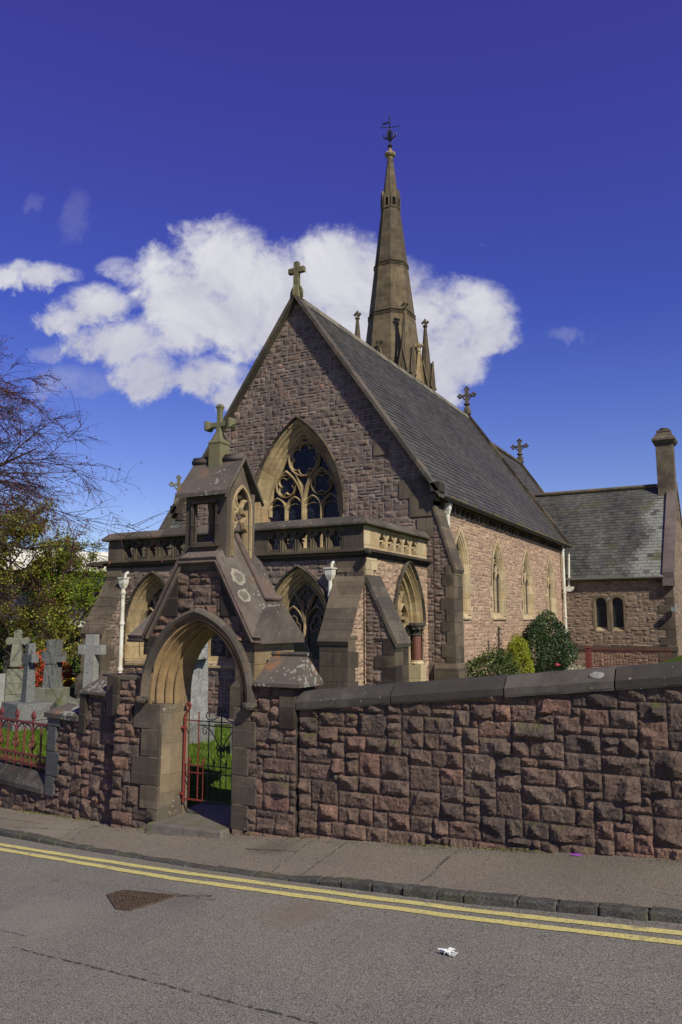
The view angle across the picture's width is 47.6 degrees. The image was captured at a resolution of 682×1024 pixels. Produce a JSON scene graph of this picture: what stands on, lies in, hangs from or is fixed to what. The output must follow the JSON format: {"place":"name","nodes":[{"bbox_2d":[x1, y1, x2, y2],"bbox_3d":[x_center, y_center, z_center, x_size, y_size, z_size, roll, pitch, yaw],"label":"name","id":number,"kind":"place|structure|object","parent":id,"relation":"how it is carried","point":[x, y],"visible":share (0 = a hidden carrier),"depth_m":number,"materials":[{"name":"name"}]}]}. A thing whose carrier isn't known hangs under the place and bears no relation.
{"place":"outdoors","nodes":[
{"label":"outdoors","id":0,"kind":"place"},
{"bbox_2d":[26,623,70,683],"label":"ornamental grass","id":1,"kind":"object","parent":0,"point":[44,645],"depth_m":24.75,"materials":[{"name":"plant"}]},
{"bbox_2d":[1,724,231,802],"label":"grass","id":2,"kind":"structure","parent":0,"point":[192,745],"depth_m":12.68,"materials":[{"name":"green plant"}]},
{"bbox_2d":[208,714,232,724],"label":"path","id":3,"kind":"structure","parent":0,"point":[218,719],"depth_m":17.18,"materials":[{"name":"grey concrete"}]},
{"bbox_2d":[0,836,681,1023],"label":"road","id":4,"kind":"structure","parent":0,"point":[410,977],"depth_m":5.14,"materials":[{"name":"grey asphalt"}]},
{"bbox_2d":[106,890,176,910],"bbox_3d":[-1.830,3.371,6.719,0.670,0.067,0.434,-4,-9,28],"label":"drain cover","id":5,"kind":"object","parent":4,"relation":"on","point":[127,900],"visible":1,"depth_m":6.72,"materials":[{"name":"metal"}]},
{"bbox_2d":[0,828,681,923],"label":"kerb","id":6,"kind":"structure","parent":4,"relation":"on","point":[632,912],"depth_m":6.21,"materials":[{"name":"stone"}]},
{"bbox_2d":[0,848,681,944],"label":"road marking","id":7,"kind":"object","parent":4,"relation":"on","point":[592,932],"visible":1,"depth_m":6.10,"materials":[{"name":"yellow paint"}]},
{"bbox_2d":[0,843,681,934],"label":"road marking","id":8,"kind":"object","parent":4,"relation":"on","point":[620,926],"visible":1,"depth_m":6.28,"materials":[{"name":"yellow paint"}]},
{"bbox_2d":[438,947,458,956],"bbox_3d":[0.727,2.893,5.088,0.121,0.029,0.148,5,-10,-31],"label":"crumpled tissue","id":9,"kind":"object","parent":4,"relation":"on","point":[450,951],"visible":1,"depth_m":5.08,"materials":[{"name":"white paper"}]},
{"bbox_2d":[0,807,681,908],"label":"pavement","id":10,"kind":"structure","parent":0,"point":[637,884],"depth_m":7.03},
{"bbox_2d":[0,808,681,867],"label":"grit","id":11,"kind":"object","parent":10,"relation":"on","point":[337,843],"visible":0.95,"depth_m":7.71,"materials":[{"name":"grey gravel"}]},
{"bbox_2d":[16,809,681,861],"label":"weeds","id":12,"kind":"object","parent":10,"relation":"on","point":[432,845],"visible":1,"depth_m":7.49,"materials":[{"name":"green plant"}]},
{"bbox_2d":[0,655,681,855],"bbox_3d":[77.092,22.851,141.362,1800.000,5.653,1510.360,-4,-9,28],"label":"ground","id":13,"kind":"structure","parent":0,"point":[228,783],"depth_m":11.43,"materials":[{"name":"green plant"}]},
{"bbox_2d":[0,673,5,707],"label":"cross grave","id":14,"kind":"object","parent":13,"relation":"on","point":[2,685],"visible":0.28,"depth_m":18.34,"materials":[{"name":"stone"}]},
{"bbox_2d":[5,630,30,700],"bbox_3d":[-8.961,4.290,21.355,1.038,2.071,0.898,2,-8,-12],"label":"cross grave","id":15,"kind":"object","parent":13,"relation":"on","point":[14,676],"visible":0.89,"depth_m":21.18,"materials":[{"name":"stone"}]},
{"bbox_2d":[0,760,45,812],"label":"dwarf wall","id":16,"kind":"structure","parent":13,"relation":"on","point":[21,788],"depth_m":11.09,"materials":[{"name":"stone"}]},
{"bbox_2d":[0,706,48,770],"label":"iron railing","id":17,"kind":"object","parent":16,"relation":"on","point":[22,753],"visible":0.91,"depth_m":11.46,"materials":[{"name":"red metal"}]},
{"bbox_2d":[1,643,52,730],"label":"celtic cross grave","id":18,"kind":"object","parent":13,"relation":"on","point":[27,704],"visible":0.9,"depth_m":16.18,"materials":[{"name":"grey stone"}]},
{"bbox_2d":[0,618,69,673],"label":"dark hedge","id":19,"kind":"object","parent":13,"relation":"on","point":[1,656],"visible":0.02,"depth_m":29.10,"materials":[{"name":"green plant"}]},
{"bbox_2d":[16,648,65,686],"bbox_3d":[-8.939,4.775,22.856,1.454,1.517,1.645,7,-11,-40],"label":"red azalea","id":20,"kind":"object","parent":13,"relation":"on","point":[39,679],"visible":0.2,"depth_m":22.55,"materials":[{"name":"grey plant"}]},
{"bbox_2d":[0,492,93,673],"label":"bronze tree","id":21,"kind":"object","parent":13,"relation":"on","point":[5,552],"visible":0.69,"depth_m":24.70,"materials":[{"name":"green plant"}]},
{"bbox_2d":[0,532,106,683],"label":"green tree","id":22,"kind":"object","parent":13,"relation":"on","point":[83,589],"visible":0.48,"depth_m":25.52,"materials":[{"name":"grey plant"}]},
{"bbox_2d":[35,639,72,702],"bbox_3d":[-7.457,4.222,20.030,0.899,1.830,0.599,-3,-9,18],"label":"rough cross grave","id":23,"kind":"object","parent":13,"relation":"on","point":[53,658],"visible":0.79,"depth_m":19.93,"materials":[{"name":"grey stone"}]},
{"bbox_2d":[0,547,107,658],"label":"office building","id":24,"kind":"structure","parent":13,"relation":"on","point":[104,554],"depth_m":48.64,"materials":[{"name":"white stone"}]},
{"bbox_2d":[16,576,43,602],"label":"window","id":25,"kind":"structure","parent":24,"relation":"in","point":[21,596],"depth_m":48.05,"materials":[{"name":"grey glass"}]},
{"bbox_2d":[28,621,81,677],"bbox_3d":[-10.252,5.365,28.734,3.826,2.571,2.823,-4,-9,28],"label":"dark shrub","id":26,"kind":"object","parent":13,"relation":"on","point":[73,665],"visible":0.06,"depth_m":28.02,"materials":[{"name":"green plant"}]},
{"bbox_2d":[43,661,72,686],"bbox_3d":[-8.642,5.041,23.528,0.915,1.101,0.973,1,-8,-9],"label":"red azalea","id":27,"kind":"object","parent":13,"relation":"on","point":[65,666],"visible":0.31,"depth_m":23.55,"materials":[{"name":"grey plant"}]},
{"bbox_2d":[47,695,79,719],"bbox_3d":[-5.593,4.125,16.058,1.079,0.648,0.876,0,-8,1],"label":"gravestone","id":28,"kind":"object","parent":13,"relation":"on","point":[62,700],"visible":0.26,"depth_m":15.86,"materials":[{"name":"grey stone"}]},
{"bbox_2d":[63,677,74,691],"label":"daffodils","id":29,"kind":"object","parent":13,"relation":"on","point":[73,684],"visible":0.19,"depth_m":24.33,"materials":[{"name":"yellow plant"}]},
{"bbox_2d":[0,297,176,660],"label":"beech tree","id":30,"kind":"object","parent":13,"relation":"on","point":[11,485],"visible":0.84,"depth_m":23.07,"materials":[{"name":"green plant"}]},
{"bbox_2d":[44,672,135,822],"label":"wing wall","id":31,"kind":"structure","parent":13,"relation":"on","point":[79,762],"depth_m":10.22,"materials":[{"name":"stone"}]},
{"bbox_2d":[78,634,105,687],"bbox_3d":[-5.734,3.785,17.721,0.660,1.940,0.440,-3,-9,20],"label":"white cross grave","id":32,"kind":"object","parent":13,"relation":"on","point":[91,650],"visible":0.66,"depth_m":17.70,"materials":[{"name":"stone"}]},
{"bbox_2d":[189,642,214,743],"bbox_3d":[-2.492,3.098,13.592,0.559,2.166,0.707,2,-8,-12],"label":"granite cross grave","id":33,"kind":"object","parent":13,"relation":"on","point":[199,693],"visible":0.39,"depth_m":13.39,"materials":[{"name":"grey stone"}]},
{"bbox_2d":[109,404,322,838],"bbox_3d":[-1.466,1.317,9.537,2.790,5.500,1.057,-4,-9,28],"label":"stone gateway","id":34,"kind":"object","parent":13,"relation":"on","point":[219,583],"visible":0.88,"depth_m":9.31,"materials":[{"name":"brown stone"}]},
{"bbox_2d":[189,499,218,548],"bbox_3d":[-1.634,0.161,9.557,0.470,0.595,0.250,-4,-9,28],"label":"window frame","id":35,"kind":"structure","parent":34,"relation":"in","point":[204,545],"depth_m":9.46,"materials":[{"name":"stone"}]},
{"bbox_2d":[179,702,232,805],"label":"iron gate","id":36,"kind":"structure","parent":34,"relation":"attached to","point":[220,750],"depth_m":9.34,"materials":[{"name":"red metal"}]},
{"bbox_2d":[230,720,233,752],"bbox_3d":[-1.530,3.537,11.969,0.354,0.612,0.176,-3,-9,23],"label":"gate post","id":37,"kind":"object","parent":13,"relation":"on","point":[231,739],"visible":0.08,"depth_m":11.95,"materials":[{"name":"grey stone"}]},
{"bbox_2d":[294,641,311,661],"bbox_3d":[-0.951,3.528,15.688,1.000,1.970,0.370,-2,-8,13],"label":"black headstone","id":38,"kind":"object","parent":13,"relation":"on","point":[301,647],"visible":0.18,"depth_m":15.70,"materials":[{"name":"stone"}]},
{"bbox_2d":[74,116,681,718],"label":"church","id":39,"kind":"structure","parent":13,"relation":"on","point":[410,524],"depth_m":22.63,"materials":[{"name":"brown stone"}]},
{"bbox_2d":[123,571,165,665],"bbox_3d":[-4.665,2.672,19.525,2.040,2.355,0.480,-4,-9,28],"label":"window","id":40,"kind":"structure","parent":39,"relation":"in","point":[144,598],"depth_m":19.77,"materials":[{"name":"beige stone"}]},
{"bbox_2d":[208,634,234,668],"bbox_3d":[-2.767,2.679,18.504,1.600,2.051,0.420,-4,-9,28],"label":"window","id":41,"kind":"structure","parent":39,"relation":"in","point":[218,652],"depth_m":18.66,"materials":[{"name":"beige stone"}]},
{"bbox_2d":[255,416,345,549],"bbox_3d":[-1.169,-0.658,22.301,3.180,4.235,0.600,-4,-9,28],"label":"window","id":42,"kind":"structure","parent":39,"relation":"in","point":[298,480],"depth_m":22.58,"materials":[{"name":"beige stone"}]},
{"bbox_2d":[274,565,327,670],"bbox_3d":[-0.879,2.383,17.507,2.040,2.355,0.480,-4,-9,28],"label":"window","id":43,"kind":"structure","parent":39,"relation":"in","point":[305,599],"depth_m":17.61,"materials":[{"name":"beige stone"}]},
{"bbox_2d":[393,559,425,681],"bbox_3d":[0.828,3.095,18.668,1.720,3.975,3.100,-4,-9,28],"label":"doorway","id":44,"kind":"structure","parent":39,"relation":"in","point":[408,601],"depth_m":19.19,"materials":[{"name":"beige stone"}]},
{"bbox_2d":[454,526,472,618],"bbox_3d":[3.273,1.676,21.615,0.250,2.620,1.860,-4,-9,28],"label":"window","id":45,"kind":"structure","parent":39,"relation":"in","point":[460,541],"depth_m":21.99,"materials":[{"name":"beige stone"}]},
{"bbox_2d":[489,537,507,619],"bbox_3d":[4.932,2.114,24.666,0.250,2.620,1.860,-4,-9,28],"label":"window","id":46,"kind":"structure","parent":39,"relation":"in","point":[498,590],"depth_m":24.93,"materials":[{"name":"beige stone"}]},
{"bbox_2d":[520,547,534,619],"bbox_3d":[6.591,2.551,27.716,0.250,2.620,1.860,-4,-9,28],"label":"window","id":47,"kind":"structure","parent":39,"relation":"in","point":[527,594],"depth_m":28.01,"materials":[{"name":"beige stone"}]},
{"bbox_2d":[545,554,556,619],"bbox_3d":[8.251,2.989,30.767,0.250,2.620,1.860,-4,-9,28],"label":"window","id":48,"kind":"structure","parent":39,"relation":"in","point":[550,597],"depth_m":31.09,"materials":[{"name":"beige stone"}]},
{"bbox_2d":[592,595,609,629],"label":"lancet window","id":49,"kind":"structure","parent":39,"relation":"in","point":[600,604],"depth_m":32.09,"materials":[{"name":"black glass"}]},
{"bbox_2d":[609,594,626,629],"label":"lancet window","id":50,"kind":"structure","parent":39,"relation":"in","point":[617,609],"depth_m":31.78,"materials":[{"name":"black glass"}]},
{"bbox_2d":[296,662,681,909],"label":"boundary wall","id":51,"kind":"structure","parent":13,"relation":"on","point":[587,761],"depth_m":7.36,"materials":[{"name":"stone"}]},
{"bbox_2d":[466,643,521,676],"bbox_3d":[3.991,4.205,20.243,1.345,1.523,2.702,-4,-9,28],"label":"loose shrub","id":52,"kind":"object","parent":13,"relation":"on","point":[498,657],"visible":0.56,"depth_m":20.01,"materials":[{"name":"green plant"}]},
{"bbox_2d":[504,634,534,672],"bbox_3d":[5.284,4.530,22.917,0.845,1.871,1.551,-4,-9,28],"label":"golden conifer","id":53,"kind":"object","parent":13,"relation":"on","point":[526,655],"visible":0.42,"depth_m":22.64,"materials":[{"name":"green plant"}]},
{"bbox_2d":[534,610,547,671],"bbox_3d":[6.960,4.708,26.874,0.581,2.592,0.597,4,-9,-25],"label":"golden conifer","id":54,"kind":"object","parent":13,"relation":"on","point":[539,638],"visible":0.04,"depth_m":26.84,"materials":[{"name":"green plant"}]},
{"bbox_2d":[517,609,579,672],"bbox_3d":[6.700,4.453,25.334,1.973,2.560,3.615,-4,-9,28],"label":"camellia","id":55,"kind":"object","parent":13,"relation":"on","point":[537,628],"visible":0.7,"depth_m":24.87,"materials":[{"name":"green plant"}]},
{"bbox_2d":[560,664,586,670],"bbox_3d":[8.213,5.667,27.526,1.176,0.590,2.206,-4,-9,28],"label":"pale flower clump","id":56,"kind":"object","parent":13,"relation":"on","point":[574,667],"visible":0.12,"depth_m":27.36,"materials":[{"name":"grey plant"}]},
{"bbox_2d":[0,0,681,552],"label":"sky","id":57,"kind":"structure","parent":0,"point":[166,166],"materials":[{"name":"blue"}]},
{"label":"path","id":58,"kind":"structure","parent":0,"visible":0},
{"bbox_2d":[495,626,503,648],"bbox_3d":[4.688,4.282,22.849,0.292,1.818,0.545,-3,-9,17],"label":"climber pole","id":59,"kind":"object","parent":58,"relation":"on","point":[498,637],"visible":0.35,"depth_m":22.94,"materials":[{"name":"grey plant"}]},
{"bbox_2d":[584,647,671,667],"bbox_3d":[10.886,5.586,29.362,3.140,0.880,0.180,-4,-9,28],"label":"area railing","id":60,"kind":"object","parent":58,"relation":"on","point":[588,654],"visible":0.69,"depth_m":29.62,"materials":[{"name":"red metal"}]}
]}

